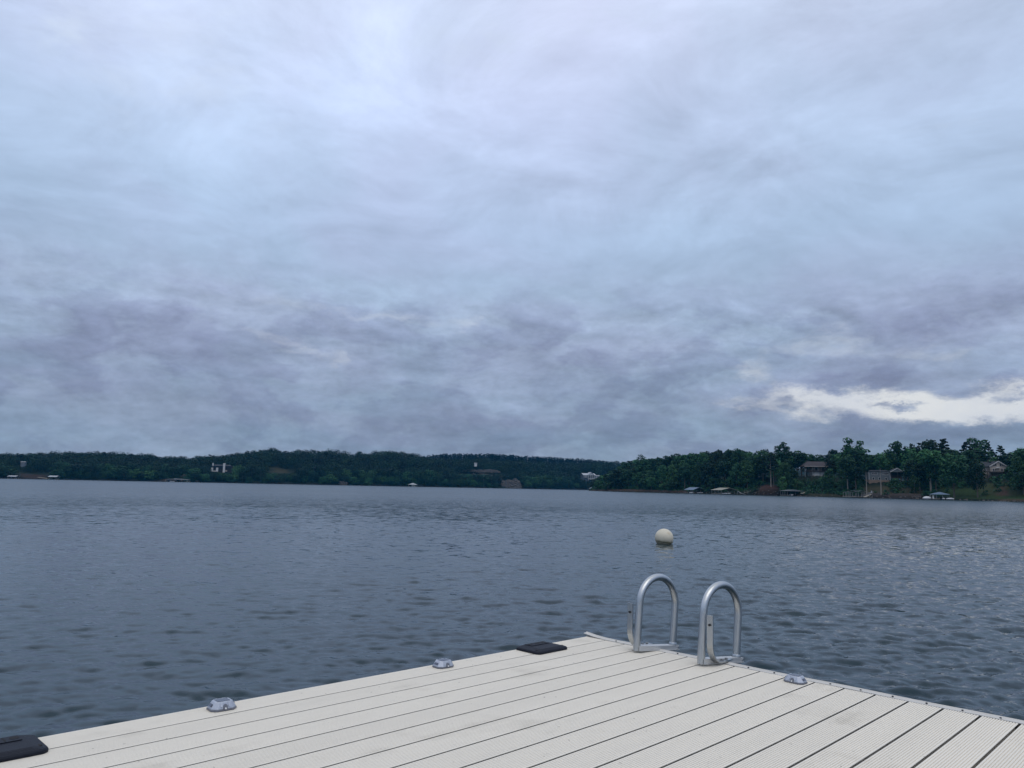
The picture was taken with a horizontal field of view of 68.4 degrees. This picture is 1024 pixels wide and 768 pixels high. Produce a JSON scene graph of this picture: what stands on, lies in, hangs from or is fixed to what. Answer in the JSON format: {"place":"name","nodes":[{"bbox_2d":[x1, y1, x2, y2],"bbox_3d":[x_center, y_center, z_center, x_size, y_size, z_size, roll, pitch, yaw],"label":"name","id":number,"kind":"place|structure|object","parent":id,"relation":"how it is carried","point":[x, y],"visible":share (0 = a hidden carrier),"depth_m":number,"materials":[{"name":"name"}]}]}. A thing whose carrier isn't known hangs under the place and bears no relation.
{"place":"outdoors","nodes":[
{"label":"outdoors","id":0,"kind":"place"},
{"bbox_2d":[0,458,1020,489],"bbox_3d":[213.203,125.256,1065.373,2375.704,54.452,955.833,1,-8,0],"label":"hills","id":1,"kind":"structure","parent":0,"point":[274,468],"depth_m":866.36,"materials":[{"name":"plant"}]},
{"bbox_2d":[0,466,19,475],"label":"broadleaf tree","id":2,"kind":"object","parent":1,"relation":"on","point":[9,469],"visible":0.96,"depth_m":718.47,"materials":[{"name":"green plant"}]},
{"bbox_2d":[48,461,64,475],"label":"broadleaf tree","id":3,"kind":"object","parent":1,"relation":"on","point":[59,463],"visible":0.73,"depth_m":745.68,"materials":[{"name":"green plant"}]},
{"bbox_2d":[50,469,65,478],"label":"broadleaf tree","id":4,"kind":"object","parent":1,"relation":"on","point":[59,471],"visible":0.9,"depth_m":738.03,"materials":[{"name":"green plant"}]},
{"bbox_2d":[66,464,83,477],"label":"broadleaf tree","id":5,"kind":"object","parent":1,"relation":"on","point":[75,467],"visible":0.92,"depth_m":751.78,"materials":[{"name":"green plant"}]},
{"bbox_2d":[106,468,121,477],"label":"broadleaf tree","id":6,"kind":"object","parent":1,"relation":"on","point":[114,470],"visible":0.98,"depth_m":762.50,"materials":[{"name":"green plant"}]},
{"bbox_2d":[166,466,181,479],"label":"broadleaf tree","id":7,"kind":"object","parent":1,"relation":"on","point":[177,468],"visible":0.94,"depth_m":794.74,"materials":[{"name":"green plant"}]},
{"bbox_2d":[178,464,190,478],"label":"broadleaf tree","id":8,"kind":"object","parent":1,"relation":"on","point":[184,467],"visible":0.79,"depth_m":805.92,"materials":[{"name":"green plant"}]},
{"bbox_2d":[186,468,201,479],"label":"broadleaf tree","id":9,"kind":"object","parent":1,"relation":"on","point":[195,471],"visible":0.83,"depth_m":804.86,"materials":[{"name":"green plant"}]},
{"bbox_2d":[190,472,201,481],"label":"broadleaf tree","id":10,"kind":"object","parent":1,"relation":"on","point":[196,475],"visible":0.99,"depth_m":797.59,"materials":[{"name":"green plant"}]},
{"bbox_2d":[211,463,233,472],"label":"modern house","id":11,"kind":"structure","parent":1,"relation":"on","point":[221,468],"depth_m":851.53,"materials":[{"name":"grey"}]},
{"bbox_2d":[0,472,590,488],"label":"shore brush","id":12,"kind":"object","parent":1,"relation":"on","point":[284,480],"visible":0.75,"depth_m":846.90,"materials":[{"name":"green plant"}]},
{"bbox_2d":[0,448,701,484],"bbox_3d":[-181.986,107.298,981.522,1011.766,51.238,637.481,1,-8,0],"label":"wood","id":13,"kind":"object","parent":1,"relation":"on","point":[327,459],"visible":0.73,"depth_m":923.08,"materials":[{"name":"green plant"}]},
{"bbox_2d":[462,469,499,472],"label":"rock ledge","id":14,"kind":"object","parent":1,"relation":"on","point":[490,471],"visible":0.99,"depth_m":1010.98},
{"bbox_2d":[501,478,521,488],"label":"rock bluff","id":15,"kind":"structure","parent":1,"relation":"on","point":[514,483],"depth_m":983.99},
{"bbox_2d":[580,472,599,480],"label":"white house","id":16,"kind":"structure","parent":1,"relation":"on","point":[587,476],"depth_m":1075.99,"materials":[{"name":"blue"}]},
{"bbox_2d":[0,479,1023,737],"bbox_3d":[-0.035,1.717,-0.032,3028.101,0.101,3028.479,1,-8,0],"label":"lake water","id":17,"kind":"structure","parent":0,"point":[122,601],"depth_m":13.07,"materials":[{"name":"blue liquid"}]},
{"bbox_2d":[0,632,1023,767],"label":"floating dock","id":18,"kind":"object","parent":17,"relation":"on","point":[590,700],"visible":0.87,"depth_m":3.16,"materials":[{"name":"plastic"}]},
{"bbox_2d":[0,735,48,761],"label":"edge plate","id":19,"kind":"object","parent":18,"relation":"on","point":[15,747],"visible":1,"depth_m":2.62,"materials":[{"name":"black rubber"}]},
{"bbox_2d":[206,698,236,711],"bbox_3d":[-1.241,1.369,3.219,0.112,0.036,0.094,9,-11,-41],"label":"solar dock light","id":20,"kind":"object","parent":18,"relation":"attached to","point":[220,704],"visible":1,"depth_m":3.19,"materials":[{"name":"silver metal"}]},
{"bbox_2d":[432,658,453,668],"bbox_3d":[-0.376,1.524,4.111,0.112,0.036,0.094,9,-11,-42],"label":"solar dock light","id":21,"kind":"object","parent":18,"relation":"attached to","point":[442,663],"visible":1,"depth_m":4.08,"materials":[{"name":"silver metal"}]},
{"bbox_2d":[516,641,566,654],"bbox_3d":[0.185,1.622,4.646,0.200,0.030,0.285,-6,-11,44],"label":"edge plate","id":22,"kind":"object","parent":18,"relation":"on","point":[540,648],"visible":1,"depth_m":4.59,"materials":[{"name":"black rubber"}]},
{"bbox_2d":[627,574,743,664],"bbox_3d":[1.050,1.987,4.586,0.595,1.584,0.423,-6,-11,44],"label":"dock ladder","id":23,"kind":"object","parent":18,"relation":"attached to","point":[705,622],"visible":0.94,"depth_m":4.60,"materials":[{"name":"metal"}]},
{"bbox_2d":[784,673,807,684],"bbox_3d":[1.520,1.579,4.037,0.094,0.036,0.112,10,-11,-43],"label":"solar dock light","id":24,"kind":"object","parent":18,"relation":"attached to","point":[793,678],"visible":1,"depth_m":4.01,"materials":[{"name":"silver metal"}]},
{"bbox_2d":[655,529,672,544],"bbox_3d":[4.873,5.484,24.092,0.586,1.680,0.586,1,-8,0],"label":"mooring buoy","id":25,"kind":"object","parent":17,"relation":"on","point":[663,536],"visible":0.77,"depth_m":23.95,"materials":[{"name":"plastic"}]},
{"bbox_2d":[684,487,703,493],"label":"boathouse","id":26,"kind":"object","parent":17,"relation":"in","point":[693,488],"visible":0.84,"depth_m":482.43,"materials":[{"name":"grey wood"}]},
{"bbox_2d":[711,488,738,494],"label":"boathouse","id":27,"kind":"object","parent":17,"relation":"in","point":[721,489],"visible":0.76,"depth_m":449.03,"materials":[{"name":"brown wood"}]},
{"bbox_2d":[843,490,872,497],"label":"dock","id":28,"kind":"object","parent":17,"relation":"in","point":[845,496],"visible":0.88,"depth_m":372.87,"materials":[{"name":"grey wood"}]},
{"bbox_2d":[0,0,1023,469],"label":"sky","id":29,"kind":"structure","parent":0,"point":[603,230],"materials":[{"name":"grey"}]},
{"bbox_2d":[589,475,1023,501],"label":"shore","id":30,"kind":"structure","parent":0,"point":[1006,493],"depth_m":376.31,"materials":[{"name":"plant"}]},
{"bbox_2d":[611,477,624,488],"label":"broadleaf tree","id":31,"kind":"object","parent":30,"relation":"on","point":[618,481],"visible":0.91,"depth_m":589.04,"materials":[{"name":"green plant"}]},
{"bbox_2d":[618,469,633,485],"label":"broadleaf tree","id":32,"kind":"object","parent":30,"relation":"on","point":[628,482],"visible":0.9,"depth_m":579.72,"materials":[{"name":"green plant"}]},
{"bbox_2d":[631,472,642,487],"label":"broadleaf tree","id":33,"kind":"object","parent":30,"relation":"on","point":[635,479],"visible":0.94,"depth_m":565.22,"materials":[{"name":"green plant"}]},
{"bbox_2d":[634,459,650,474],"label":"broadleaf tree","id":34,"kind":"object","parent":30,"relation":"on","point":[647,467],"visible":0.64,"depth_m":575.85,"materials":[{"name":"green plant"}]},
{"bbox_2d":[640,473,659,485],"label":"broadleaf tree","id":35,"kind":"object","parent":30,"relation":"on","point":[646,475],"visible":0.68,"depth_m":549.60,"materials":[{"name":"green plant"}]},
{"bbox_2d":[643,477,657,489],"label":"broadleaf tree","id":36,"kind":"object","parent":30,"relation":"on","point":[653,483],"visible":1,"depth_m":542.48,"materials":[{"name":"green plant"}]},
{"bbox_2d":[649,457,661,475],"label":"broadleaf tree","id":37,"kind":"object","parent":30,"relation":"on","point":[656,462],"visible":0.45,"depth_m":563.26,"materials":[{"name":"green plant"}]},
{"bbox_2d":[655,465,667,483],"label":"broadleaf tree","id":38,"kind":"object","parent":30,"relation":"on","point":[663,475],"visible":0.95,"depth_m":539.20,"materials":[{"name":"green plant"}]},
{"bbox_2d":[659,456,673,467],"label":"broadleaf tree","id":39,"kind":"object","parent":30,"relation":"on","point":[666,460],"visible":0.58,"depth_m":551.28,"materials":[{"name":"green plant"}]},
{"bbox_2d":[664,464,679,483],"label":"broadleaf tree","id":40,"kind":"object","parent":30,"relation":"on","point":[670,471],"visible":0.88,"depth_m":524.39,"materials":[{"name":"green plant"}]},
{"bbox_2d":[666,480,681,489],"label":"young tree","id":41,"kind":"object","parent":30,"relation":"on","point":[674,485],"visible":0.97,"depth_m":516.03,"materials":[{"name":"green plant"}]},
{"bbox_2d":[668,460,683,481],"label":"broadleaf tree","id":42,"kind":"object","parent":30,"relation":"on","point":[680,477],"visible":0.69,"depth_m":528.48,"materials":[{"name":"green plant"}]},
{"bbox_2d":[670,455,686,481],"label":"broadleaf tree","id":43,"kind":"object","parent":30,"relation":"on","point":[682,457],"visible":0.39,"depth_m":532.43,"materials":[{"name":"green plant"}]},
{"bbox_2d":[678,463,690,488],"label":"broadleaf tree","id":44,"kind":"object","parent":30,"relation":"on","point":[684,472],"visible":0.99,"depth_m":509.96,"materials":[{"name":"green plant"}]},
{"bbox_2d":[683,453,698,470],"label":"broadleaf tree","id":45,"kind":"object","parent":30,"relation":"on","point":[692,462],"visible":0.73,"depth_m":520.93,"materials":[{"name":"green plant"}]},
{"bbox_2d":[690,464,700,485],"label":"broadleaf tree","id":46,"kind":"object","parent":30,"relation":"on","point":[696,475],"visible":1,"depth_m":500.84,"materials":[{"name":"green plant"}]},
{"bbox_2d":[694,462,706,484],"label":"broadleaf tree","id":47,"kind":"object","parent":30,"relation":"on","point":[701,466],"visible":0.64,"depth_m":504.47,"materials":[{"name":"green plant"}]},
{"bbox_2d":[695,452,712,474],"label":"broadleaf tree","id":48,"kind":"object","parent":30,"relation":"on","point":[703,458],"visible":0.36,"depth_m":512.73,"materials":[{"name":"green plant"}]},
{"bbox_2d":[701,462,718,483],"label":"broadleaf tree","id":49,"kind":"object","parent":30,"relation":"on","point":[709,467],"visible":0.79,"depth_m":487.56,"materials":[{"name":"green plant"}]},
{"bbox_2d":[707,477,720,490],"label":"broadleaf tree","id":50,"kind":"object","parent":30,"relation":"on","point":[712,482],"visible":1,"depth_m":475.56,"materials":[{"name":"green plant"}]},
{"bbox_2d":[708,451,723,464],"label":"broadleaf tree","id":51,"kind":"object","parent":30,"relation":"on","point":[717,454],"visible":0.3,"depth_m":503.60,"materials":[{"name":"green plant"}]},
{"bbox_2d":[720,478,734,488],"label":"young tree","id":52,"kind":"object","parent":30,"relation":"on","point":[727,482],"visible":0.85,"depth_m":465.74,"materials":[{"name":"green plant"}]},
{"bbox_2d":[719,449,736,472],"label":"broadleaf tree","id":53,"kind":"object","parent":30,"relation":"on","point":[727,452],"visible":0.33,"depth_m":491.49,"materials":[{"name":"green plant"}]},
{"bbox_2d":[728,462,741,485],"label":"broadleaf tree","id":54,"kind":"object","parent":30,"relation":"on","point":[734,468],"visible":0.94,"depth_m":465.49,"materials":[{"name":"green plant"}]},
{"bbox_2d":[728,448,748,464],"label":"broadleaf tree","id":55,"kind":"object","parent":30,"relation":"on","point":[738,456],"visible":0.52,"depth_m":481.75,"materials":[{"name":"green plant"}]},
{"bbox_2d":[737,460,756,488],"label":"broadleaf tree","id":56,"kind":"object","parent":30,"relation":"on","point":[748,468],"visible":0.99,"depth_m":458.22,"materials":[{"name":"green plant"}]},
{"bbox_2d":[744,456,756,478],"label":"broadleaf tree","id":57,"kind":"object","parent":30,"relation":"on","point":[751,461],"visible":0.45,"depth_m":465.74,"materials":[{"name":"green plant"}]},
{"bbox_2d":[752,450,768,479],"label":"broadleaf tree","id":58,"kind":"object","parent":30,"relation":"on","point":[760,454],"visible":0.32,"depth_m":465.79,"materials":[{"name":"green plant"}]},
{"bbox_2d":[754,455,768,480],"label":"broadleaf tree","id":59,"kind":"object","parent":30,"relation":"on","point":[759,469],"visible":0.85,"depth_m":453.62,"materials":[{"name":"green plant"}]},
{"bbox_2d":[762,454,775,486],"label":"pine tree","id":60,"kind":"object","parent":30,"relation":"on","point":[772,461],"visible":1,"depth_m":433.25,"materials":[{"name":"green plant"}]},
{"bbox_2d":[765,459,780,482],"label":"broadleaf tree","id":61,"kind":"object","parent":30,"relation":"on","point":[774,471],"visible":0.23,"depth_m":443.36,"materials":[{"name":"green plant"}]},
{"bbox_2d":[777,476,787,492],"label":"young tree","id":62,"kind":"object","parent":30,"relation":"on","point":[781,483],"visible":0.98,"depth_m":419.89,"materials":[{"name":"green plant"}]},
{"bbox_2d":[774,442,792,462],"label":"round topped tree","id":63,"kind":"object","parent":30,"relation":"on","point":[785,451],"visible":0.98,"depth_m":455.13,"materials":[{"name":"green plant"}]},
{"bbox_2d":[774,462,792,485],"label":"bright tree","id":64,"kind":"object","parent":30,"relation":"on","point":[783,469],"visible":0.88,"depth_m":424.20,"materials":[{"name":"green plant"}]},
{"bbox_2d":[777,458,794,483],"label":"broadleaf tree","id":65,"kind":"object","parent":30,"relation":"on","point":[789,462],"visible":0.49,"depth_m":429.28,"materials":[{"name":"green plant"}]},
{"bbox_2d":[789,479,802,489],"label":"young tree","id":66,"kind":"object","parent":30,"relation":"on","point":[796,484],"visible":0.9,"depth_m":419.94,"materials":[{"name":"green plant"}]},
{"bbox_2d":[787,453,805,471],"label":"broadleaf tree","id":67,"kind":"object","parent":30,"relation":"on","point":[798,460],"visible":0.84,"depth_m":456.76,"materials":[{"name":"green plant"}]},
{"bbox_2d":[590,473,1021,495],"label":"undergrowth","id":68,"kind":"object","parent":30,"relation":"on","point":[860,481],"visible":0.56,"depth_m":405.72,"materials":[{"name":"green plant"}]},
{"bbox_2d":[799,461,829,475],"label":"lake house","id":69,"kind":"structure","parent":30,"relation":"on","point":[816,469],"depth_m":443.56,"materials":[{"name":"beige"}]},
{"bbox_2d":[620,490,1021,501],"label":"shore stones","id":70,"kind":"object","parent":30,"relation":"on","point":[871,496],"visible":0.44,"depth_m":361.59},
{"bbox_2d":[822,468,835,489],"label":"young tree","id":71,"kind":"object","parent":30,"relation":"on","point":[830,479],"visible":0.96,"depth_m":404.36,"materials":[{"name":"green plant"}]},
{"bbox_2d":[824,459,835,474],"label":"broad tree","id":72,"kind":"object","parent":30,"relation":"on","point":[830,464],"visible":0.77,"depth_m":435.38,"materials":[{"name":"green plant"}]},
{"bbox_2d":[834,451,846,473],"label":"broadleaf tree","id":73,"kind":"object","parent":30,"relation":"on","point":[836,459],"visible":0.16,"depth_m":441.34,"materials":[{"name":"green plant"}]},
{"bbox_2d":[835,479,848,490],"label":"young tree","id":74,"kind":"object","parent":30,"relation":"on","point":[842,483],"visible":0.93,"depth_m":395.51,"materials":[{"name":"green plant"}]},
{"bbox_2d":[837,456,855,488],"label":"slender tree","id":75,"kind":"object","parent":30,"relation":"on","point":[847,462],"visible":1,"depth_m":392.79,"materials":[{"name":"green plant"}]},
{"bbox_2d":[836,454,856,483],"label":"broadleaf tree","id":76,"kind":"object","parent":30,"relation":"on","point":[842,473],"visible":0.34,"depth_m":404.91,"materials":[{"name":"green plant"}]},
{"bbox_2d":[842,437,863,452],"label":"tall tree","id":77,"kind":"object","parent":30,"relation":"on","point":[860,443],"visible":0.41,"depth_m":423.05,"materials":[{"name":"green plant"}]},
{"bbox_2d":[844,449,864,466],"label":"broadleaf tree","id":78,"kind":"object","parent":30,"relation":"on","point":[858,455],"visible":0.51,"depth_m":412.17,"materials":[{"name":"green plant"}]},
{"bbox_2d":[843,466,866,488],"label":"broadleaf tree","id":79,"kind":"object","parent":30,"relation":"on","point":[853,476],"visible":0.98,"depth_m":389.70,"materials":[{"name":"green plant"}]},
{"bbox_2d":[858,453,871,494],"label":"slender tree","id":80,"kind":"object","parent":30,"relation":"on","point":[862,462],"visible":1,"depth_m":373.44,"materials":[{"name":"green plant"}]},
{"bbox_2d":[872,453,888,494],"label":"slender tree","id":81,"kind":"object","parent":30,"relation":"on","point":[883,461],"visible":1,"depth_m":368.66,"materials":[{"name":"green plant"}]},
{"bbox_2d":[864,468,902,483],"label":"lake house","id":82,"kind":"structure","parent":30,"relation":"on","point":[872,476],"depth_m":393.98,"materials":[{"name":"grey"}]},
{"bbox_2d":[878,456,896,470],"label":"broadleaf tree","id":83,"kind":"object","parent":30,"relation":"on","point":[888,467],"visible":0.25,"depth_m":404.07,"materials":[{"name":"green plant"}]},
{"bbox_2d":[884,441,904,467],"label":"tall tree","id":84,"kind":"object","parent":30,"relation":"on","point":[897,447],"visible":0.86,"depth_m":405.90,"materials":[{"name":"green plant"}]},
{"bbox_2d":[887,478,901,491],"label":"young tree","id":85,"kind":"object","parent":30,"relation":"on","point":[896,484],"visible":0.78,"depth_m":370.51,"materials":[{"name":"green plant"}]},
{"bbox_2d":[898,447,915,469],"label":"broadleaf tree","id":86,"kind":"object","parent":30,"relation":"on","point":[903,458],"visible":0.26,"depth_m":398.32,"materials":[{"name":"green plant"}]},
{"bbox_2d":[901,459,922,482],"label":"broadleaf tree","id":87,"kind":"object","parent":30,"relation":"on","point":[907,466],"visible":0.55,"depth_m":375.54,"materials":[{"name":"green plant"}]},
{"bbox_2d":[903,451,922,473],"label":"broadleaf tree","id":88,"kind":"object","parent":30,"relation":"on","point":[910,453],"visible":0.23,"depth_m":385.68,"materials":[{"name":"green plant"}]},
{"bbox_2d":[908,475,921,492],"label":"young tree","id":89,"kind":"object","parent":30,"relation":"on","point":[914,487],"visible":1,"depth_m":358.80,"materials":[{"name":"green plant"}]},
{"bbox_2d":[910,467,928,490],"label":"broadleaf tree","id":90,"kind":"object","parent":30,"relation":"on","point":[919,473],"visible":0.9,"depth_m":364.93,"materials":[{"name":"green plant"}]},
{"bbox_2d":[913,439,943,472],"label":"broad tree","id":91,"kind":"object","parent":30,"relation":"on","point":[931,443],"visible":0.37,"depth_m":384.83,"materials":[{"name":"green plant"}]},
{"bbox_2d":[917,449,942,490],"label":"tall tree","id":92,"kind":"object","parent":30,"relation":"on","point":[926,455],"visible":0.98,"depth_m":358.84,"materials":[{"name":"green plant"}]},
{"bbox_2d":[924,459,944,490],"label":"broadleaf tree","id":93,"kind":"object","parent":30,"relation":"on","point":[935,475],"visible":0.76,"depth_m":358.35,"materials":[{"name":"green plant"}]},
{"bbox_2d":[939,438,951,451],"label":"pine tree","id":94,"kind":"object","parent":30,"relation":"on","point":[942,444],"visible":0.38,"depth_m":400.82,"materials":[{"name":"green plant"}]},
{"bbox_2d":[937,452,969,496],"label":"broad tree","id":95,"kind":"object","parent":30,"relation":"on","point":[958,471],"visible":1,"depth_m":342.75,"materials":[{"name":"green plant"}]},
{"bbox_2d":[954,449,984,483],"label":"broadleaf tree","id":96,"kind":"object","parent":30,"relation":"on","point":[971,455],"visible":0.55,"depth_m":361.75,"materials":[{"name":"green plant"}]},
{"bbox_2d":[966,460,986,497],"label":"lawn tree","id":97,"kind":"object","parent":30,"relation":"on","point":[978,478],"visible":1,"depth_m":335.56,"materials":[{"name":"green plant"}]},
{"bbox_2d":[966,438,993,461],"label":"tall tree","id":98,"kind":"object","parent":30,"relation":"on","point":[975,446],"visible":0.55,"depth_m":399.89,"materials":[{"name":"green plant"}]},
{"bbox_2d":[969,450,991,463],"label":"pine tree","id":99,"kind":"object","parent":30,"relation":"on","point":[983,455],"visible":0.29,"depth_m":385.67,"materials":[{"name":"green plant"}]},
{"bbox_2d":[978,459,1011,478],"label":"lake house","id":100,"kind":"structure","parent":30,"relation":"on","point":[995,468],"depth_m":375.44,"materials":[{"name":"beige"}]},
{"bbox_2d":[995,452,1012,466],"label":"broadleaf tree","id":101,"kind":"object","parent":30,"relation":"on","point":[1004,460],"visible":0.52,"depth_m":387.44,"materials":[{"name":"green plant"}]},
{"bbox_2d":[1004,449,1023,488],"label":"broad tree","id":102,"kind":"object","parent":30,"relation":"on","point":[1020,452],"visible":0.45,"depth_m":331.70,"materials":[{"name":"green plant"}]},
{"bbox_2d":[1008,456,1023,494],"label":"broadleaf tree","id":103,"kind":"object","parent":30,"relation":"on","point":[1020,467],"visible":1,"depth_m":324.24,"materials":[{"name":"green plant"}]},
{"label":"ridge hill","id":104,"kind":"structure","parent":0,"visible":0},
{"bbox_2d":[424,453,608,467],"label":"ridge pines","id":105,"kind":"object","parent":104,"relation":"on","point":[509,457],"visible":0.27,"depth_m":1327.84,"materials":[{"name":"green plant"}]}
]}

